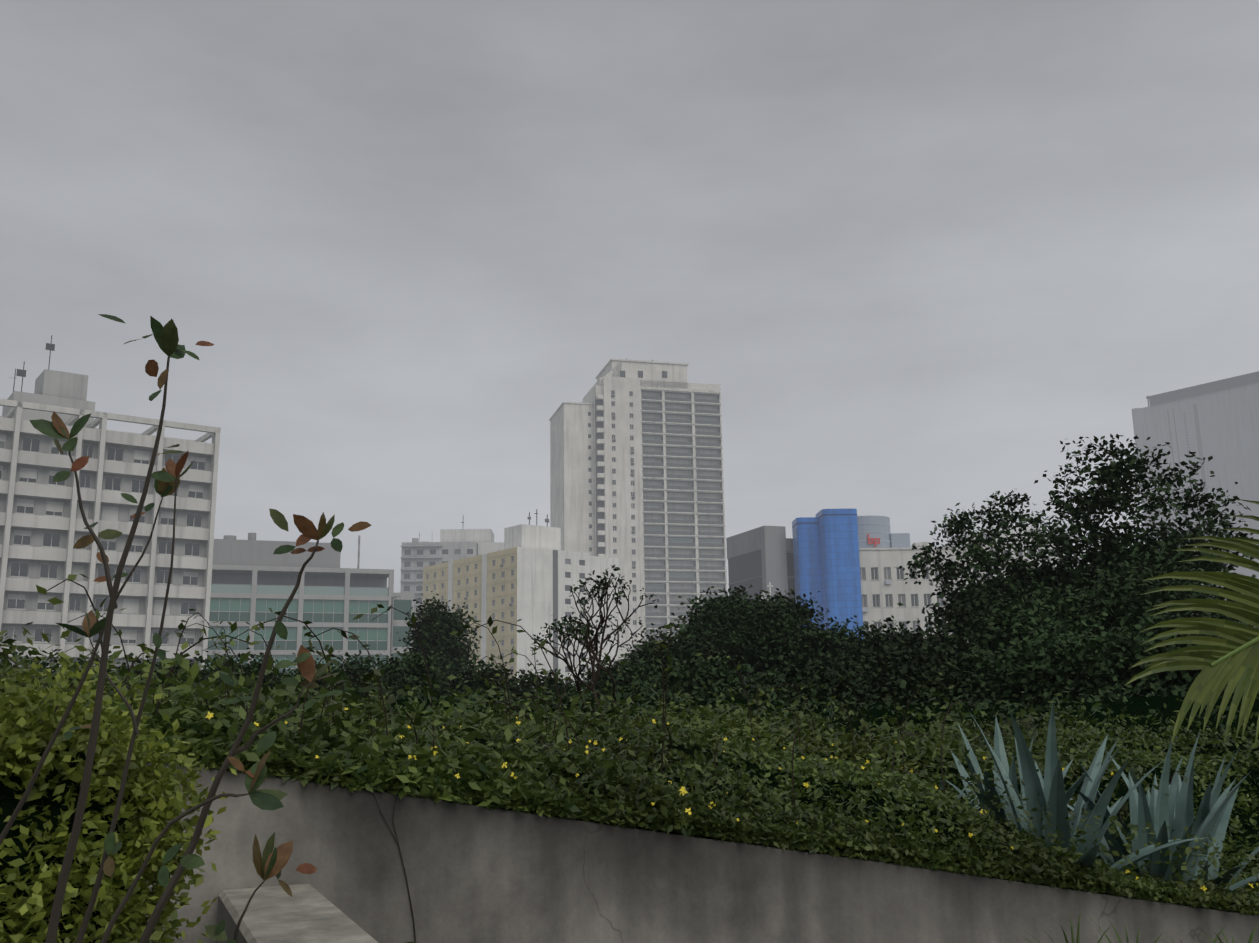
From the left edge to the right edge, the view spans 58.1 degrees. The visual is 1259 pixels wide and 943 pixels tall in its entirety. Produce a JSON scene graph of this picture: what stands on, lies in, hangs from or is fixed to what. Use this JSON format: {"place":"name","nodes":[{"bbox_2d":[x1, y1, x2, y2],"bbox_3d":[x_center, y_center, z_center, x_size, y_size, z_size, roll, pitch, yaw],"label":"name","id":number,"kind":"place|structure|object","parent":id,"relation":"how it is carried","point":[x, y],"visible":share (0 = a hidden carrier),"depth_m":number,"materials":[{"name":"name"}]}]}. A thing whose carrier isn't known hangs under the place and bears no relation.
{"place":"outdoors","nodes":[
{"label":"outdoors","id":0,"kind":"place"},
{"bbox_2d":[367,780,418,942],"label":"bare branch","id":1,"kind":"object","parent":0,"point":[397,842],"visible":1,"depth_m":3.35,"materials":[{"name":"brown plant"}]},
{"bbox_2d":[399,515,503,631],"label":"building","id":2,"kind":"structure","parent":0,"point":[417,557],"depth_m":290.52,"materials":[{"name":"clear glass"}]},
{"bbox_2d":[422,509,621,690],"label":"building","id":3,"kind":"structure","parent":0,"point":[529,575],"depth_m":237.68,"materials":[{"name":"beige concrete"}]},
{"bbox_2d":[0,0,1258,599],"label":"sky","id":4,"kind":"structure","parent":0,"point":[914,251],"materials":[{"name":"grey"}]},
{"bbox_2d":[549,358,726,688],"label":"high-rise building","id":5,"kind":"structure","parent":0,"point":[636,471],"depth_m":281.32,"materials":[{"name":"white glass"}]},
{"bbox_2d":[760,582,772,600],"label":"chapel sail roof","id":6,"kind":"structure","parent":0,"point":[769,586],"depth_m":121.01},
{"bbox_2d":[942,525,1058,576],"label":"tree","id":7,"kind":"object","parent":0,"point":[1028,528],"depth_m":213.98,"materials":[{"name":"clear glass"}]},
{"bbox_2d":[1125,499,1258,746],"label":"palm frond","id":8,"kind":"object","parent":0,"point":[1221,662],"visible":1,"depth_m":3.24,"materials":[{"name":"green plant"}]},
{"bbox_2d":[1131,371,1258,622],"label":"building","id":9,"kind":"structure","parent":0,"point":[1218,421],"depth_m":423.16,"materials":[{"name":"concrete"}]},
{"label":"ground","id":10,"kind":"structure","parent":0,"visible":0},
{"bbox_2d":[206,533,414,676],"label":"glass office building","id":11,"kind":"structure","parent":10,"relation":"on","point":[253,580],"depth_m":154.11,"materials":[{"name":"concrete"}]},
{"bbox_2d":[390,597,402,657],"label":"street lamp","id":12,"kind":"object","parent":10,"relation":"on","point":[391,623],"visible":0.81,"depth_m":118.45,"materials":[{"name":"grey metal"}]},
{"bbox_2d":[726,526,795,690],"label":"building","id":13,"kind":"structure","parent":10,"relation":"on","point":[760,558],"depth_m":153.40,"materials":[{"name":"concrete"}]},
{"bbox_2d":[792,509,862,638],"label":"blue building shafts","id":14,"kind":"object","parent":10,"relation":"on","point":[826,553],"visible":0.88,"depth_m":147.57,"materials":[{"name":"blue"}]},
{"bbox_2d":[857,516,995,650],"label":"white office building","id":15,"kind":"structure","parent":10,"relation":"on","point":[885,589],"depth_m":147.40,"materials":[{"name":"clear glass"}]},
{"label":"ramp floor","id":16,"kind":"structure","parent":0,"visible":0},
{"bbox_2d":[0,649,236,942],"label":"bush","id":17,"kind":"object","parent":16,"relation":"on","point":[33,846],"visible":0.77,"depth_m":2.10,"materials":[{"name":"green plant"}]},
{"bbox_2d":[0,314,371,942],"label":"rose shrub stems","id":18,"kind":"object","parent":16,"relation":"on","point":[269,862],"visible":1,"depth_m":1.26,"materials":[{"name":"brown plant"}]},
{"bbox_2d":[216,883,377,942],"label":"concrete block","id":19,"kind":"structure","parent":16,"relation":"on","point":[307,913],"depth_m":2.73,"materials":[{"name":"grey concrete"}]},
{"bbox_2d":[120,758,1258,942],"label":"parapet wall","id":20,"kind":"structure","parent":16,"relation":"on","point":[477,874],"depth_m":3.58,"materials":[{"name":"grey concrete"}]},
{"bbox_2d":[1023,910,1110,942],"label":"grass tuft","id":21,"kind":"object","parent":20,"relation":"on","point":[1078,936],"visible":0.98,"depth_m":4.13,"materials":[{"name":"green plant"}]},
{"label":"hillside ground","id":22,"kind":"structure","parent":0,"visible":0},
{"bbox_2d":[0,646,45,686],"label":"bush","id":23,"kind":"object","parent":22,"relation":"on","point":[21,657],"depth_m":32.53,"materials":[{"name":"green plant"}]},
{"bbox_2d":[13,649,158,692],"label":"bush","id":24,"kind":"object","parent":22,"relation":"on","point":[81,661],"depth_m":34.87,"materials":[{"name":"green plant"}]},
{"bbox_2d":[0,335,220,677],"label":"building slab","id":25,"kind":"structure","parent":22,"relation":"on","point":[42,529],"depth_m":111.19,"materials":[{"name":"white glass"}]},
{"bbox_2d":[109,649,231,697],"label":"bush","id":26,"kind":"object","parent":22,"relation":"on","point":[178,668],"visible":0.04,"depth_m":38.52,"materials":[{"name":"green plant"}]},
{"bbox_2d":[196,647,298,695],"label":"bush","id":27,"kind":"object","parent":22,"relation":"on","point":[248,671],"visible":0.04,"depth_m":44.30,"materials":[{"name":"green plant"}]},
{"bbox_2d":[273,653,365,698],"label":"bush","id":28,"kind":"object","parent":22,"relation":"on","point":[319,682],"visible":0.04,"depth_m":50.30,"materials":[{"name":"green plant"}]},
{"bbox_2d":[330,648,431,698],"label":"bush","id":29,"kind":"object","parent":22,"relation":"on","point":[351,670],"visible":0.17,"depth_m":56.10,"materials":[{"name":"green plant"}]},
{"bbox_2d":[371,648,451,698],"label":"bush","id":30,"kind":"object","parent":22,"relation":"on","point":[417,666],"visible":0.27,"depth_m":59.95,"materials":[{"name":"green plant"}]},
{"bbox_2d":[394,590,482,686],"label":"tree foliage","id":31,"kind":"object","parent":22,"relation":"on","point":[437,627],"visible":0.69,"depth_m":126.71,"materials":[{"name":"green plant"}]},
{"bbox_2d":[438,654,527,699],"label":"bush","id":32,"kind":"object","parent":22,"relation":"on","point":[476,681],"visible":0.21,"depth_m":63.73,"materials":[{"name":"green plant"}]},
{"bbox_2d":[491,663,581,698],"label":"bush","id":33,"kind":"object","parent":22,"relation":"on","point":[522,687],"visible":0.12,"depth_m":58.18,"materials":[{"name":"green plant"}]},
{"bbox_2d":[558,646,660,696],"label":"bush","id":34,"kind":"object","parent":22,"relation":"on","point":[627,671],"visible":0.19,"depth_m":53.48,"materials":[{"name":"green plant"}]},
{"bbox_2d":[0,622,1258,915],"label":"hedge foliage","id":35,"kind":"object","parent":22,"relation":"on","point":[864,810],"visible":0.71,"depth_m":4.38,"materials":[{"name":"green plant"}]},
{"bbox_2d":[0,574,1186,824],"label":"hedge foliage","id":36,"kind":"object","parent":35,"relation":"attached to","point":[380,688],"visible":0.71,"depth_m":4.76,"materials":[{"name":"green plant"}]},
{"bbox_2d":[532,565,658,719],"bbox_3d":[-0.399,1.847,11.230,1.097,1.661,2.474,1,-12,-10],"label":"tree","id":37,"kind":"object","parent":35,"relation":"on","point":[586,633],"visible":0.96,"depth_m":10.85,"materials":[{"name":"green plant"}]},
{"bbox_2d":[894,772,978,815],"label":"agave","id":38,"kind":"object","parent":35,"relation":"on","point":[958,797],"depth_m":5.04,"materials":[{"name":"green plant"}]},
{"bbox_2d":[951,718,1131,856],"bbox_3d":[1.869,1.651,5.595,1.024,0.867,1.112,8,-14,-36],"label":"agave","id":39,"kind":"object","parent":35,"relation":"on","point":[999,751],"visible":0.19,"depth_m":5.66,"materials":[{"name":"green plant"}]},
{"bbox_2d":[945,702,1209,871],"bbox_3d":[1.818,1.452,4.945,1.126,0.898,1.296,-1,-12,-2],"label":"agave","id":40,"kind":"object","parent":35,"relation":"on","point":[1050,788],"visible":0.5,"depth_m":4.86,"materials":[{"name":"green plant"}]},
{"bbox_2d":[1067,749,1258,889],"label":"agave","id":41,"kind":"object","parent":35,"relation":"on","point":[1209,800],"visible":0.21,"depth_m":5.45,"materials":[{"name":"green plant"}]},
{"bbox_2d":[1068,733,1258,890],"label":"agave","id":42,"kind":"object","parent":35,"relation":"on","point":[1157,806],"visible":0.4,"depth_m":5.04,"materials":[{"name":"green plant"}]},
{"bbox_2d":[614,622,736,683],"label":"bush","id":43,"kind":"object","parent":22,"relation":"on","point":[679,648],"visible":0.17,"depth_m":56.50,"materials":[{"name":"green plant"}]},
{"bbox_2d":[610,639,771,703],"bbox_3d":[1.935,6.239,29.419,5.926,3.725,4.635,-1,-12,-2],"label":"bush","id":44,"kind":"object","parent":22,"relation":"on","point":[686,680],"visible":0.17,"depth_m":28.90,"materials":[{"name":"green plant"}]},
{"bbox_2d":[667,586,761,684],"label":"bush","id":45,"kind":"object","parent":22,"relation":"on","point":[691,616],"visible":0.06,"depth_m":63.01,"materials":[{"name":"green plant"}]},
{"bbox_2d":[679,584,810,684],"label":"bush","id":46,"kind":"object","parent":22,"relation":"on","point":[755,646],"visible":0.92,"depth_m":53.88,"materials":[{"name":"green plant"}]},
{"bbox_2d":[717,588,836,676],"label":"bush","id":47,"kind":"object","parent":22,"relation":"on","point":[808,613],"visible":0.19,"depth_m":59.21,"materials":[{"name":"green plant"}]},
{"bbox_2d":[296,674,1258,745],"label":"hedge","id":48,"kind":"object","parent":22,"relation":"on","point":[1142,707],"visible":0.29,"depth_m":14.94,"materials":[{"name":"green plant"}]},
{"bbox_2d":[699,639,886,708],"bbox_3d":[4.243,5.591,25.609,6.275,3.521,4.962,-1,-12,-2],"label":"bush","id":49,"kind":"object","parent":22,"relation":"on","point":[817,679],"visible":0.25,"depth_m":25.08,"materials":[{"name":"green plant"}]},
{"bbox_2d":[776,610,867,681],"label":"bush","id":50,"kind":"object","parent":22,"relation":"on","point":[825,641],"visible":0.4,"depth_m":54.79,"materials":[{"name":"green plant"}]},
{"bbox_2d":[827,615,914,686],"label":"bush","id":51,"kind":"object","parent":22,"relation":"on","point":[855,651],"visible":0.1,"depth_m":49.46,"materials":[{"name":"green plant"}]},
{"bbox_2d":[847,619,959,679],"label":"bush","id":52,"kind":"object","parent":22,"relation":"on","point":[893,640],"visible":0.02,"depth_m":43.58,"materials":[{"name":"green plant"}]},
{"bbox_2d":[832,617,1023,707],"bbox_3d":[6.507,4.913,23.477,5.216,3.849,4.805,-1,-12,-2],"label":"bush","id":53,"kind":"object","parent":22,"relation":"on","point":[905,677],"visible":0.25,"depth_m":23.31,"materials":[{"name":"green plant"}]},
{"bbox_2d":[894,490,1085,642],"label":"tree","id":54,"kind":"object","parent":22,"relation":"on","point":[949,567],"visible":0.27,"depth_m":40.48,"materials":[{"name":"green plant"}]},
{"bbox_2d":[898,568,1091,676],"bbox_3d":[11.403,5.733,32.670,7.634,5.842,6.836,-1,-12,-2],"label":"tree foliage","id":55,"kind":"object","parent":22,"relation":"on","point":[980,628],"visible":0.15,"depth_m":32.21,"materials":[{"name":"green plant"}]},
{"bbox_2d":[942,603,1115,706],"bbox_3d":[8.177,4.537,21.881,4.386,3.979,3.913,-5,-12,21],"label":"bush","id":56,"kind":"object","parent":22,"relation":"on","point":[1051,660],"visible":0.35,"depth_m":21.41,"materials":[{"name":"green plant"}]},
{"bbox_2d":[924,526,1136,652],"bbox_3d":[13.542,5.573,36.760,7.941,7.624,7.644,-1,-12,-2],"label":"tree foliage","id":57,"kind":"object","parent":22,"relation":"on","point":[1048,573],"visible":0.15,"depth_m":36.85,"materials":[{"name":"green plant"}]},
{"bbox_2d":[983,538,1258,659],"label":"tree foliage","id":58,"kind":"object","parent":22,"relation":"on","point":[1116,607],"visible":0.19,"depth_m":27.36,"materials":[{"name":"green plant"}]},
{"bbox_2d":[1090,918,1162,942],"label":"grass tuft","id":59,"kind":"object","parent":22,"relation":"on","point":[1127,939],"visible":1,"depth_m":4.06,"materials":[{"name":"green plant"}]},
{"bbox_2d":[1022,433,1253,603],"bbox_3d":[15.735,3.694,34.502,6.203,10.307,7.122,-10,-15,39],"label":"tree","id":60,"kind":"object","parent":22,"relation":"on","point":[1101,499],"visible":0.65,"depth_m":34.16,"materials":[{"name":"green plant"}]},
{"bbox_2d":[1045,601,1258,702],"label":"bush","id":61,"kind":"object","parent":22,"relation":"on","point":[1120,671],"visible":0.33,"depth_m":19.68,"materials":[{"name":"green plant"}]},
{"bbox_2d":[1088,546,1241,626],"bbox_3d":[14.524,5.009,30.097,4.731,6.072,3.646,-1,-12,-2],"label":"tree","id":62,"kind":"object","parent":22,"relation":"on","point":[1167,559],"visible":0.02,"depth_m":30.49,"materials":[{"name":"green plant"}]},
{"bbox_2d":[1161,927,1224,942],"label":"grass tuft","id":63,"kind":"object","parent":22,"relation":"on","point":[1213,941],"visible":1,"depth_m":4.13,"materials":[{"name":"green plant"}]},
{"bbox_2d":[1192,924,1257,942],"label":"grass tuft","id":64,"kind":"object","parent":22,"relation":"on","point":[1250,938],"visible":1,"depth_m":4.11,"materials":[{"name":"green plant"}]}
]}

